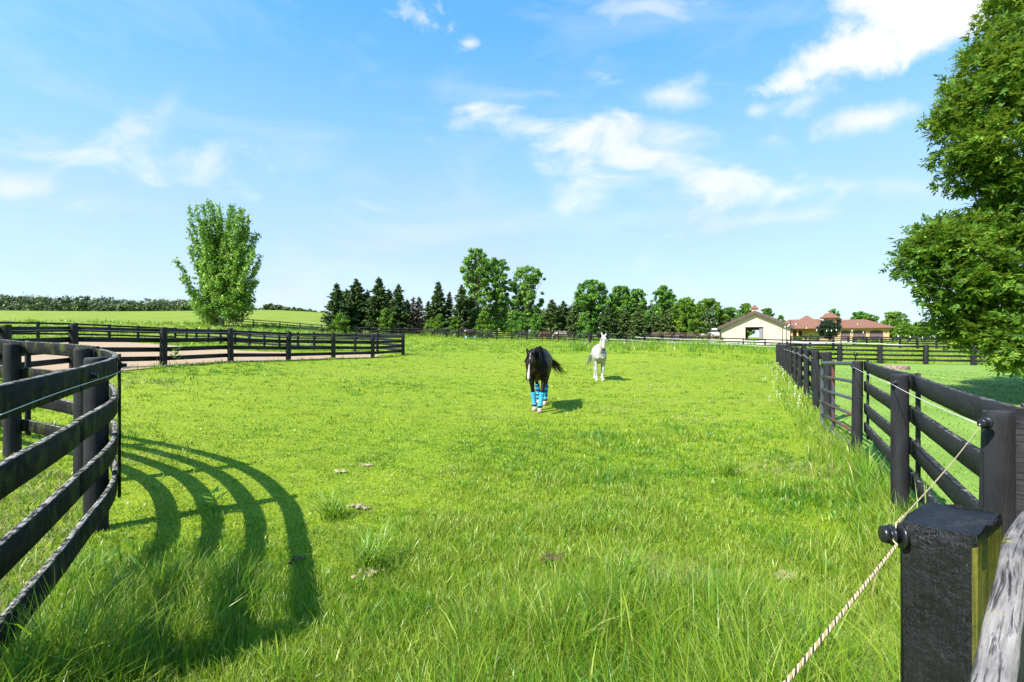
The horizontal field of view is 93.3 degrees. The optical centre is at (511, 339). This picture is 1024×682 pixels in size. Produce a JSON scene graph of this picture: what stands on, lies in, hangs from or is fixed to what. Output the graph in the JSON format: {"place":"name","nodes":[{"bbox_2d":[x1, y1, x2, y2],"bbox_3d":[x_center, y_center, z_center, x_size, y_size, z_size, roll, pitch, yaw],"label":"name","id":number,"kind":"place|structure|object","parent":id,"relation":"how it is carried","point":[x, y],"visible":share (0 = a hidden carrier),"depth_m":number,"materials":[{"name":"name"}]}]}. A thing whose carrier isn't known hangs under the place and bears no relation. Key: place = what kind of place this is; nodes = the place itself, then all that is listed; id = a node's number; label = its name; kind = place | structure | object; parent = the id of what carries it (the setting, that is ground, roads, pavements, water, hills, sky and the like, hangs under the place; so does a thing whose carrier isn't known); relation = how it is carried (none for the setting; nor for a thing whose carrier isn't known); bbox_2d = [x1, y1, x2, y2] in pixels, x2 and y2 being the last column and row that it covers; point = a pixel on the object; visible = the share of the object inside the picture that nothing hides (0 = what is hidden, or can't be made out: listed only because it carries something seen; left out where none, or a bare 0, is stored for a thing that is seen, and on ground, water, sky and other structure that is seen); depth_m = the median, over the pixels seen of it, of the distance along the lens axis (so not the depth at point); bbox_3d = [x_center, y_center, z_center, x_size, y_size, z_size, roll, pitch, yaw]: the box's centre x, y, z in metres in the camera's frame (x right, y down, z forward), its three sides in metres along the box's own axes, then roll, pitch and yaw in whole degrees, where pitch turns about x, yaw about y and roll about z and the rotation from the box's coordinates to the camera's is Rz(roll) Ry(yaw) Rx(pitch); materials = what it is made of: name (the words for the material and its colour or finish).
{"place":"outdoors","nodes":[
{"label":"outdoors","id":0,"kind":"place"},
{"bbox_2d":[22,342,381,370],"bbox_3d":[-21.810,0.520,24.160,26.857,0.928,19.344,0,0,18],"label":"sand arena","id":1,"kind":"object","parent":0,"point":[59,367],"visible":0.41,"depth_m":21.52},
{"bbox_2d":[0,409,941,681],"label":"meadow grass","id":2,"kind":"structure","parent":0,"point":[706,617],"depth_m":2.97,"materials":[{"name":"plant"}]},
{"bbox_2d":[0,310,1023,681],"bbox_3d":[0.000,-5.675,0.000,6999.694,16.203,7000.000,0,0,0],"label":"ground","id":3,"kind":"structure","parent":0,"point":[306,318],"depth_m":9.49,"materials":[{"name":"green plant"}]},
{"bbox_2d":[0,339,120,657],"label":"board fence","id":4,"kind":"object","parent":3,"relation":"on","point":[91,407],"visible":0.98,"depth_m":2.96,"materials":[{"name":"black wood"}]},
{"bbox_2d":[90,373,98,379],"bbox_3d":[-2.708,0.238,3.137,0.036,0.050,0.050,0,0,-28],"label":"wire insulator","id":5,"kind":"object","parent":4,"relation":"attached to","point":[93,376],"visible":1,"depth_m":3.13,"materials":[{"name":"black plastic"}]},
{"bbox_2d":[0,365,132,414],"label":"fence wire","id":6,"kind":"object","parent":5,"relation":"attached to","point":[58,392],"visible":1,"depth_m":2.36,"materials":[{"name":"metal"}]},
{"bbox_2d":[0,321,175,337],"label":"board fence","id":7,"kind":"object","parent":3,"relation":"on","point":[38,334],"visible":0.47,"depth_m":39.83,"materials":[{"name":"wood"}]},
{"bbox_2d":[0,292,193,310],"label":"woods","id":8,"kind":"object","parent":3,"relation":"on","point":[30,303],"visible":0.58,"depth_m":334.32,"materials":[{"name":"plant"}]},
{"bbox_2d":[0,324,404,377],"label":"board fence","id":9,"kind":"object","parent":3,"relation":"on","point":[6,332],"visible":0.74,"depth_m":17.07,"materials":[{"name":"wood"}]},
{"bbox_2d":[12,329,344,336],"bbox_3d":[-10.085,-0.187,19.901,1.994,0.209,20.928,0,0,13],"label":"fence wire","id":10,"kind":"object","parent":9,"relation":"attached to","point":[146,331],"visible":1,"depth_m":15.33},
{"bbox_2d":[199,485,228,512],"bbox_3d":[-2.700,1.461,4.375,0.259,0.266,0.268,0,0,-35],"label":"weed","id":11,"kind":"object","parent":3,"relation":"on","point":[215,491],"visible":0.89,"depth_m":4.39,"materials":[{"name":"green plant"}]},
{"bbox_2d":[171,198,263,326],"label":"poplar tree","id":12,"kind":"object","parent":3,"relation":"on","point":[222,272],"visible":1,"depth_m":83.39,"materials":[{"name":"green plant"}]},
{"bbox_2d":[176,328,404,354],"bbox_3d":[-19.085,0.042,38.525,30.121,2.426,1.438,0,0,32],"label":"board fence","id":13,"kind":"object","parent":3,"relation":"on","point":[280,337],"visible":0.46,"depth_m":35.50,"materials":[{"name":"black wood"}]},
{"bbox_2d":[251,303,329,312],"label":"treeline","id":14,"kind":"object","parent":3,"relation":"on","point":[269,306],"visible":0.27,"depth_m":289.33,"materials":[{"name":"plant"}]},
{"bbox_2d":[224,319,421,335],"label":"board fence","id":15,"kind":"object","parent":3,"relation":"on","point":[299,325],"visible":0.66,"depth_m":84.92,"materials":[{"name":"wood"}]},
{"bbox_2d":[298,479,364,522],"bbox_3d":[-1.655,1.460,4.377,0.616,0.298,0.748,0,0,12],"label":"grass tuft","id":16,"kind":"object","parent":3,"relation":"on","point":[331,508],"visible":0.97,"depth_m":4.33,"materials":[{"name":"plant"}]},
{"bbox_2d":[315,283,359,332],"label":"spruce tree","id":17,"kind":"object","parent":3,"relation":"on","point":[335,306],"visible":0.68,"depth_m":84.71,"materials":[{"name":"green plant"}]},
{"bbox_2d":[329,312,353,332],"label":"bush","id":18,"kind":"object","parent":3,"relation":"on","point":[342,320],"visible":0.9,"depth_m":82.65,"materials":[{"name":"green plant"}]},
{"bbox_2d":[342,278,372,331],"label":"spruce tree","id":19,"kind":"object","parent":3,"relation":"on","point":[357,299],"visible":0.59,"depth_m":88.93,"materials":[{"name":"green plant"}]},
{"bbox_2d":[347,503,370,509],"bbox_3d":[-1.465,1.595,4.634,0.244,0.026,0.112,0,0,31],"label":"rock","id":20,"kind":"object","parent":3,"relation":"on","point":[359,505],"visible":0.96,"depth_m":4.63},
{"bbox_2d":[351,566,384,577],"bbox_3d":[-0.964,1.557,3.225,0.163,0.021,0.181,0,0,19],"label":"manure clod","id":21,"kind":"object","parent":3,"relation":"on","point":[373,570],"visible":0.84,"depth_m":3.23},
{"bbox_2d":[319,516,427,575],"bbox_3d":[-1.058,1.448,3.325,0.846,0.312,0.768,0,0,44],"label":"grass tuft","id":22,"kind":"object","parent":3,"relation":"on","point":[375,558],"visible":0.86,"depth_m":3.35,"materials":[{"name":"plant"}]},
{"bbox_2d":[357,277,393,333],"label":"spruce tree","id":23,"kind":"object","parent":3,"relation":"on","point":[381,297],"visible":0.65,"depth_m":87.47,"materials":[{"name":"green plant"}]},
{"bbox_2d":[378,308,393,332],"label":"bush","id":24,"kind":"object","parent":3,"relation":"on","point":[384,320],"visible":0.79,"depth_m":83.04,"materials":[{"name":"green plant"}]},
{"bbox_2d":[385,289,394,308],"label":"spruce tree","id":25,"kind":"object","parent":3,"relation":"on","point":[389,294],"visible":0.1,"depth_m":92.68,"materials":[{"name":"green plant"}]},
{"bbox_2d":[387,284,412,332],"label":"spruce tree","id":26,"kind":"object","parent":3,"relation":"on","point":[398,316],"visible":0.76,"depth_m":86.79,"materials":[{"name":"green plant"}]},
{"bbox_2d":[403,297,421,332],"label":"spruce tree","id":27,"kind":"object","parent":3,"relation":"on","point":[414,310],"visible":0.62,"depth_m":87.62,"materials":[{"name":"grey plant"}]},
{"bbox_2d":[411,296,426,332],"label":"spruce tree","id":28,"kind":"object","parent":3,"relation":"on","point":[419,306],"visible":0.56,"depth_m":88.20,"materials":[{"name":"grey plant"}]},
{"bbox_2d":[423,318,433,333],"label":"bush","id":29,"kind":"object","parent":3,"relation":"on","point":[429,322],"visible":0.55,"depth_m":84.41,"materials":[{"name":"green plant"}]},
{"bbox_2d":[422,280,451,332],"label":"spruce tree","id":30,"kind":"object","parent":3,"relation":"on","point":[436,308],"visible":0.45,"depth_m":90.35,"materials":[{"name":"green plant"}]},
{"bbox_2d":[432,313,445,334],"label":"bush","id":31,"kind":"object","parent":3,"relation":"on","point":[438,324],"visible":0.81,"depth_m":83.68,"materials":[{"name":"green plant"}]},
{"bbox_2d":[445,291,454,334],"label":"spruce tree","id":32,"kind":"object","parent":3,"relation":"on","point":[449,302],"visible":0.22,"depth_m":91.76,"materials":[{"name":"green plant"}]},
{"bbox_2d":[448,316,460,334],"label":"bush","id":33,"kind":"object","parent":3,"relation":"on","point":[453,324],"visible":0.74,"depth_m":82.23,"materials":[{"name":"green plant"}]},
{"bbox_2d":[444,284,476,336],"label":"spruce tree","id":34,"kind":"object","parent":3,"relation":"on","point":[462,312],"visible":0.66,"depth_m":88.22,"materials":[{"name":"green plant"}]},
{"bbox_2d":[460,326,477,338],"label":"horse","id":35,"kind":"object","parent":3,"relation":"on","point":[468,331],"visible":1,"depth_m":70.79},
{"bbox_2d":[468,296,480,331],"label":"spruce tree","id":36,"kind":"object","parent":3,"relation":"on","point":[471,303],"visible":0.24,"depth_m":90.54,"materials":[{"name":"green plant"}]},
{"bbox_2d":[459,247,496,329],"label":"poplar tree","id":37,"kind":"object","parent":3,"relation":"on","point":[477,272],"visible":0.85,"depth_m":92.09,"materials":[{"name":"green plant"}]},
{"bbox_2d":[473,311,495,338],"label":"bush","id":38,"kind":"object","parent":3,"relation":"on","point":[487,326],"visible":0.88,"depth_m":79.60,"materials":[{"name":"green plant"}]},
{"bbox_2d":[480,256,513,334],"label":"poplar tree","id":39,"kind":"object","parent":3,"relation":"on","point":[501,299],"visible":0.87,"depth_m":94.22,"materials":[{"name":"green plant"}]},
{"bbox_2d":[0,318,994,364],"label":"grass","id":40,"kind":"structure","parent":3,"relation":"on","point":[581,346],"depth_m":45.96,"materials":[{"name":"plant"}]},
{"bbox_2d":[422,328,588,340],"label":"board fence","id":41,"kind":"object","parent":3,"relation":"on","point":[511,335],"visible":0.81,"depth_m":69.20,"materials":[{"name":"black wood"}]},
{"bbox_2d":[505,309,525,337],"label":"bush","id":42,"kind":"object","parent":3,"relation":"on","point":[517,321],"visible":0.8,"depth_m":89.64,"materials":[{"name":"green plant"}]},
{"bbox_2d":[507,265,545,336],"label":"poplar tree","id":43,"kind":"object","parent":3,"relation":"on","point":[525,294],"visible":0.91,"depth_m":94.79,"materials":[{"name":"green plant"}]},
{"bbox_2d":[527,313,543,337],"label":"bush","id":44,"kind":"object","parent":3,"relation":"on","point":[538,320],"visible":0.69,"depth_m":90.60,"materials":[{"name":"green plant"}]},
{"bbox_2d":[524,346,569,412],"bbox_3d":[0.672,0.903,11.749,0.945,1.526,3.001,0,0,26],"label":"horse","id":45,"kind":"object","parent":3,"relation":"on","point":[540,362],"visible":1,"depth_m":11.04},
{"bbox_2d":[541,552,563,561],"bbox_3d":[0.290,1.563,3.471,0.152,0.022,0.160,0,0,14],"label":"manure clod","id":46,"kind":"object","parent":3,"relation":"on","point":[543,559],"visible":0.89,"depth_m":3.46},
{"bbox_2d":[538,299,568,337],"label":"spruce tree","id":47,"kind":"object","parent":3,"relation":"on","point":[551,316],"visible":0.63,"depth_m":91.22,"materials":[{"name":"green plant"}]},
{"bbox_2d":[558,300,569,337],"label":"spruce tree","id":48,"kind":"object","parent":3,"relation":"on","point":[562,308],"visible":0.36,"depth_m":93.52,"materials":[{"name":"green plant"}]},
{"bbox_2d":[562,305,591,337],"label":"spruce tree","id":49,"kind":"object","parent":3,"relation":"on","point":[572,320],"visible":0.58,"depth_m":91.39,"materials":[{"name":"green plant"}]},
{"bbox_2d":[576,312,594,339],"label":"bush","id":50,"kind":"object","parent":3,"relation":"on","point":[584,321],"visible":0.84,"depth_m":89.52,"materials":[{"name":"green plant"}]},
{"bbox_2d":[572,279,611,335],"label":"broadleaf tree","id":51,"kind":"object","parent":3,"relation":"on","point":[588,300],"visible":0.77,"depth_m":96.62,"materials":[{"name":"green plant"}]},
{"bbox_2d":[584,332,607,380],"bbox_3d":[3.579,0.685,19.913,0.772,1.954,2.702,0,0,-4],"label":"horse","id":52,"kind":"object","parent":3,"relation":"on","point":[598,354],"visible":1,"depth_m":19.19},
{"bbox_2d":[480,302,717,333],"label":"understorey woods","id":53,"kind":"object","parent":3,"relation":"on","point":[706,318],"visible":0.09,"depth_m":110.67,"materials":[{"name":"plant"}]},
{"bbox_2d":[593,308,618,339],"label":"spruce tree","id":54,"kind":"object","parent":3,"relation":"on","point":[607,321],"visible":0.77,"depth_m":92.45,"materials":[{"name":"green plant"}]},
{"bbox_2d":[606,285,633,330],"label":"broadleaf tree","id":55,"kind":"object","parent":3,"relation":"on","point":[619,301],"visible":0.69,"depth_m":98.79,"materials":[{"name":"green plant"}]},
{"bbox_2d":[610,306,641,339],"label":"spruce tree","id":56,"kind":"object","parent":3,"relation":"on","point":[622,328],"visible":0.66,"depth_m":93.30,"materials":[{"name":"green plant"}]},
{"bbox_2d":[584,531,677,585],"bbox_3d":[0.746,1.442,3.124,0.772,0.296,0.574,0,0,0],"label":"grass tuft","id":57,"kind":"object","parent":3,"relation":"on","point":[639,555],"visible":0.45,"depth_m":3.15,"materials":[{"name":"plant"}]},
{"bbox_2d":[625,288,647,320],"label":"broadleaf tree","id":58,"kind":"object","parent":3,"relation":"on","point":[638,293],"visible":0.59,"depth_m":97.95,"materials":[{"name":"green plant"}]},
{"bbox_2d":[643,311,651,336],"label":"bush","id":59,"kind":"object","parent":3,"relation":"on","point":[647,316],"visible":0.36,"depth_m":95.55,"materials":[{"name":"green plant"}]},
{"bbox_2d":[648,285,677,322],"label":"broadleaf tree","id":60,"kind":"object","parent":3,"relation":"on","point":[666,297],"visible":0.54,"depth_m":97.07,"materials":[{"name":"green plant"}]},
{"bbox_2d":[702,328,720,335],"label":"horse trailer","id":61,"kind":"object","parent":3,"relation":"on","point":[715,332],"visible":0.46,"depth_m":116.21,"materials":[{"name":"white paint"}]},
{"bbox_2d":[589,332,834,348],"bbox_3d":[23.712,0.468,59.239,29.283,2.666,4.740,0,0,0],"label":"board fence","id":62,"kind":"object","parent":3,"relation":"on","point":[682,337],"visible":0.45,"depth_m":58.82,"materials":[{"name":"wood"}]},
{"bbox_2d":[697,298,726,339],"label":"broadleaf tree","id":63,"kind":"object","parent":3,"relation":"on","point":[718,315],"visible":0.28,"depth_m":126.34,"materials":[{"name":"green plant"}]},
{"bbox_2d":[696,451,753,477],"bbox_3d":[2.595,1.491,5.830,0.652,0.320,0.878,0,0,-26],"label":"grass tuft","id":64,"kind":"object","parent":3,"relation":"on","point":[730,471],"visible":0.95,"depth_m":5.83,"materials":[{"name":"plant"}]},
{"bbox_2d":[717,307,742,324],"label":"broadleaf tree","id":65,"kind":"object","parent":3,"relation":"on","point":[730,312],"visible":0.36,"depth_m":133.80,"materials":[{"name":"green plant"}]},
{"bbox_2d":[738,303,755,337],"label":"broadleaf tree","id":66,"kind":"object","parent":3,"relation":"on","point":[745,308],"visible":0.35,"depth_m":164.36,"materials":[{"name":"green plant"}]},
{"bbox_2d":[717,305,794,340],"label":"barn","id":67,"kind":"structure","parent":3,"relation":"on","point":[767,327],"depth_m":111.83,"materials":[{"name":"paint"}]},
{"bbox_2d":[639,337,896,352],"bbox_3d":[29.526,0.678,50.640,1.362,2.112,37.598,0,0,-43],"label":"tape fence","id":68,"kind":"object","parent":3,"relation":"on","point":[796,341],"visible":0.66,"depth_m":49.01,"materials":[{"name":"plastic"}]},
{"bbox_2d":[761,308,777,319],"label":"broadleaf tree","id":69,"kind":"object","parent":3,"relation":"on","point":[767,311],"visible":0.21,"depth_m":164.46,"materials":[{"name":"green plant"}]},
{"bbox_2d":[778,343,822,409],"bbox_3d":[12.807,1.124,22.391,0.216,1.784,25.552,0,0,27],"label":"board fence","id":70,"kind":"object","parent":3,"relation":"on","point":[790,363],"visible":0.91,"depth_m":15.54,"materials":[{"name":"black wood"}]},
{"bbox_2d":[814,352,831,421],"bbox_3d":[6.258,1.097,9.731,0.313,1.706,0.161,0,0,21],"label":"latch post","id":71,"kind":"object","parent":3,"relation":"on","point":[827,356],"visible":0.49,"depth_m":9.64,"materials":[{"name":"black wood"}]},
{"bbox_2d":[815,319,841,339],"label":"round shrub","id":72,"kind":"object","parent":3,"relation":"on","point":[828,325],"visible":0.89,"depth_m":111.23,"materials":[{"name":"green plant"}]},
{"bbox_2d":[827,455,889,479],"bbox_3d":[4.000,1.478,5.526,0.798,0.350,0.875,0,0,22],"label":"grass tuft","id":73,"kind":"object","parent":3,"relation":"on","point":[852,464],"visible":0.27,"depth_m":5.53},
{"bbox_2d":[850,311,868,319],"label":"broadleaf tree","id":74,"kind":"object","parent":3,"relation":"on","point":[859,315],"visible":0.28,"depth_m":174.10,"materials":[{"name":"green plant"}]},
{"bbox_2d":[831,497,900,534],"bbox_3d":[3.053,1.485,4.038,0.781,0.345,0.830,0,0,42],"label":"grass tuft","id":75,"kind":"object","parent":3,"relation":"on","point":[867,523],"visible":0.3,"depth_m":4.06,"materials":[{"name":"plant"}]},
{"bbox_2d":[791,336,942,342],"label":"board fence","id":76,"kind":"object","parent":3,"relation":"on","point":[832,338],"visible":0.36,"depth_m":82.53,"materials":[{"name":"wood"}]},
{"bbox_2d":[863,314,879,321],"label":"broadleaf tree","id":77,"kind":"object","parent":3,"relation":"on","point":[870,317],"visible":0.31,"depth_m":170.65,"materials":[{"name":"green plant"}]},
{"bbox_2d":[776,343,989,364],"bbox_3d":[27.462,1.163,32.908,18.072,1.788,1.956,0,0,10],"label":"board fence","id":78,"kind":"object","parent":3,"relation":"on","point":[925,355],"visible":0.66,"depth_m":33.78,"materials":[{"name":"black wood"}]},
{"bbox_2d":[852,337,933,344],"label":"board fence","id":79,"kind":"object","parent":3,"relation":"on","point":[881,339],"visible":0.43,"depth_m":75.11,"materials":[{"name":"wood"}]},
{"bbox_2d":[880,311,910,336],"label":"broadleaf tree","id":80,"kind":"object","parent":3,"relation":"on","point":[893,318],"visible":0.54,"depth_m":163.56,"materials":[{"name":"green plant"}]},
{"bbox_2d":[882,365,909,369],"bbox_3d":[21.432,1.555,27.000,1.240,0.223,1.240,0,0,0],"label":"fire ring","id":81,"kind":"object","parent":3,"relation":"on","point":[899,367],"visible":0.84,"depth_m":26.52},
{"bbox_2d":[889,321,917,338],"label":"broadleaf tree","id":82,"kind":"object","parent":3,"relation":"on","point":[905,329],"visible":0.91,"depth_m":148.47,"materials":[{"name":"green plant"}]},
{"bbox_2d":[911,321,937,336],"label":"broadleaf tree","id":83,"kind":"object","parent":3,"relation":"on","point":[915,325],"visible":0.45,"depth_m":158.38,"materials":[{"name":"green plant"}]},
{"bbox_2d":[851,360,1019,540],"bbox_3d":[3.481,1.118,4.374,0.250,1.682,5.469,0,0,30],"label":"board fence","id":84,"kind":"object","parent":3,"relation":"on","point":[990,462],"visible":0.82,"depth_m":3.41,"materials":[{"name":"black wood"}]},
{"bbox_2d":[820,360,851,444],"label":"pipe gate","id":85,"kind":"structure","parent":84,"relation":"attached to","point":[832,377],"depth_m":8.18,"materials":[{"name":"metal"}]},
{"bbox_2d":[852,366,980,424],"bbox_3d":[3.349,0.374,4.339,0.050,0.033,5.329,0,0,30],"label":"fence wire","id":86,"kind":"object","parent":84,"relation":"attached to","point":[925,401],"visible":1,"depth_m":2.87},
{"bbox_2d":[977,417,993,428],"bbox_3d":[2.007,0.355,2.057,0.038,0.051,0.052,0,0,-25],"label":"wire insulator","id":87,"kind":"object","parent":84,"relation":"attached to","point":[986,422],"visible":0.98,"depth_m":2.05,"materials":[{"name":"black plastic"}]},
{"bbox_2d":[968,403,1023,681],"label":"board fence","id":88,"kind":"object","parent":84,"relation":"attached to","point":[999,655],"visible":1,"depth_m":0.50,"materials":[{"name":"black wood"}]},
{"bbox_2d":[899,338,972,348],"bbox_3d":[57.061,0.659,60.006,17.996,1.815,0.224,0,0,0],"label":"board fence","id":89,"kind":"object","parent":3,"relation":"on","point":[917,341],"visible":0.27,"depth_m":59.90,"materials":[{"name":"wood"}]},
{"bbox_2d":[877,0,1023,378],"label":"ash tree","id":90,"kind":"object","parent":3,"relation":"on","point":[976,125],"visible":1,"depth_m":13.06,"materials":[{"name":"green plant"}]},
{"bbox_2d":[900,502,1002,681],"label":"gateway post","id":91,"kind":"object","parent":3,"relation":"on","point":[949,556],"visible":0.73,"depth_m":0.94,"materials":[{"name":"black paint"}]},
{"bbox_2d":[783,426,979,681],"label":"gateway rope","id":92,"kind":"object","parent":91,"relation":"attached to","point":[809,653],"visible":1,"depth_m":0.75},
{"bbox_2d":[878,522,908,549],"bbox_3d":[0.780,0.402,0.994,0.039,0.052,0.052,0,0,13],"label":"wire insulator","id":93,"kind":"object","parent":91,"relation":"attached to","point":[888,533],"visible":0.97,"depth_m":0.98,"materials":[{"name":"black plastic"}]},
{"bbox_2d":[0,0,1023,336],"label":"sky","id":94,"kind":"structure","parent":0,"point":[763,154],"materials":[{"name":"blue"}]},
{"bbox_2d":[620,341,851,344],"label":"dirt yard","id":95,"kind":"structure","parent":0,"point":[775,341],"depth_m":83.09,"materials":[{"name":"soil"}]},
{"bbox_2d":[626,307,650,340],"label":"spruce tree","id":96,"kind":"object","parent":95,"relation":"on","point":[639,327],"visible":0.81,"depth_m":91.28,"materials":[{"name":"green plant"}]},
{"bbox_2d":[646,311,662,340],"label":"spruce tree","id":97,"kind":"object","parent":95,"relation":"on","point":[654,323],"visible":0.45,"depth_m":92.47,"materials":[{"name":"green plant"}]},
{"bbox_2d":[653,311,679,340],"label":"spruce tree","id":98,"kind":"object","parent":95,"relation":"on","point":[666,324],"visible":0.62,"depth_m":91.25,"materials":[{"name":"green plant"}]},
{"bbox_2d":[651,332,721,341],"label":"corral fence","id":99,"kind":"object","parent":95,"relation":"on","point":[720,335],"visible":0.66,"depth_m":87.90,"materials":[{"name":"wood"}]},
{"bbox_2d":[670,296,703,337],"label":"broadleaf tree","id":100,"kind":"object","parent":95,"relation":"on","point":[688,321],"visible":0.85,"depth_m":90.51,"materials":[{"name":"green plant"}]},
{"bbox_2d":[785,312,894,339],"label":"house","id":101,"kind":"structure","parent":0,"point":[858,326],"depth_m":125.46,"materials":[{"name":"yellow paint"}]},
{"bbox_2d":[841,331,849,339],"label":"garage door","id":102,"kind":"structure","parent":101,"relation":"in","point":[843,333],"depth_m":124.94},
{"bbox_2d":[853,330,865,336],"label":"garage door","id":103,"kind":"structure","parent":101,"relation":"in","point":[859,333],"depth_m":123.27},
{"bbox_2d":[870,330,882,338],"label":"garage door","id":104,"kind":"structure","parent":101,"relation":"in","point":[872,333],"depth_m":121.30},
{"bbox_2d":[802,368,1023,510],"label":"lawn grass","id":105,"kind":"structure","parent":0,"point":[929,481],"depth_m":12.57,"materials":[{"name":"plant"}]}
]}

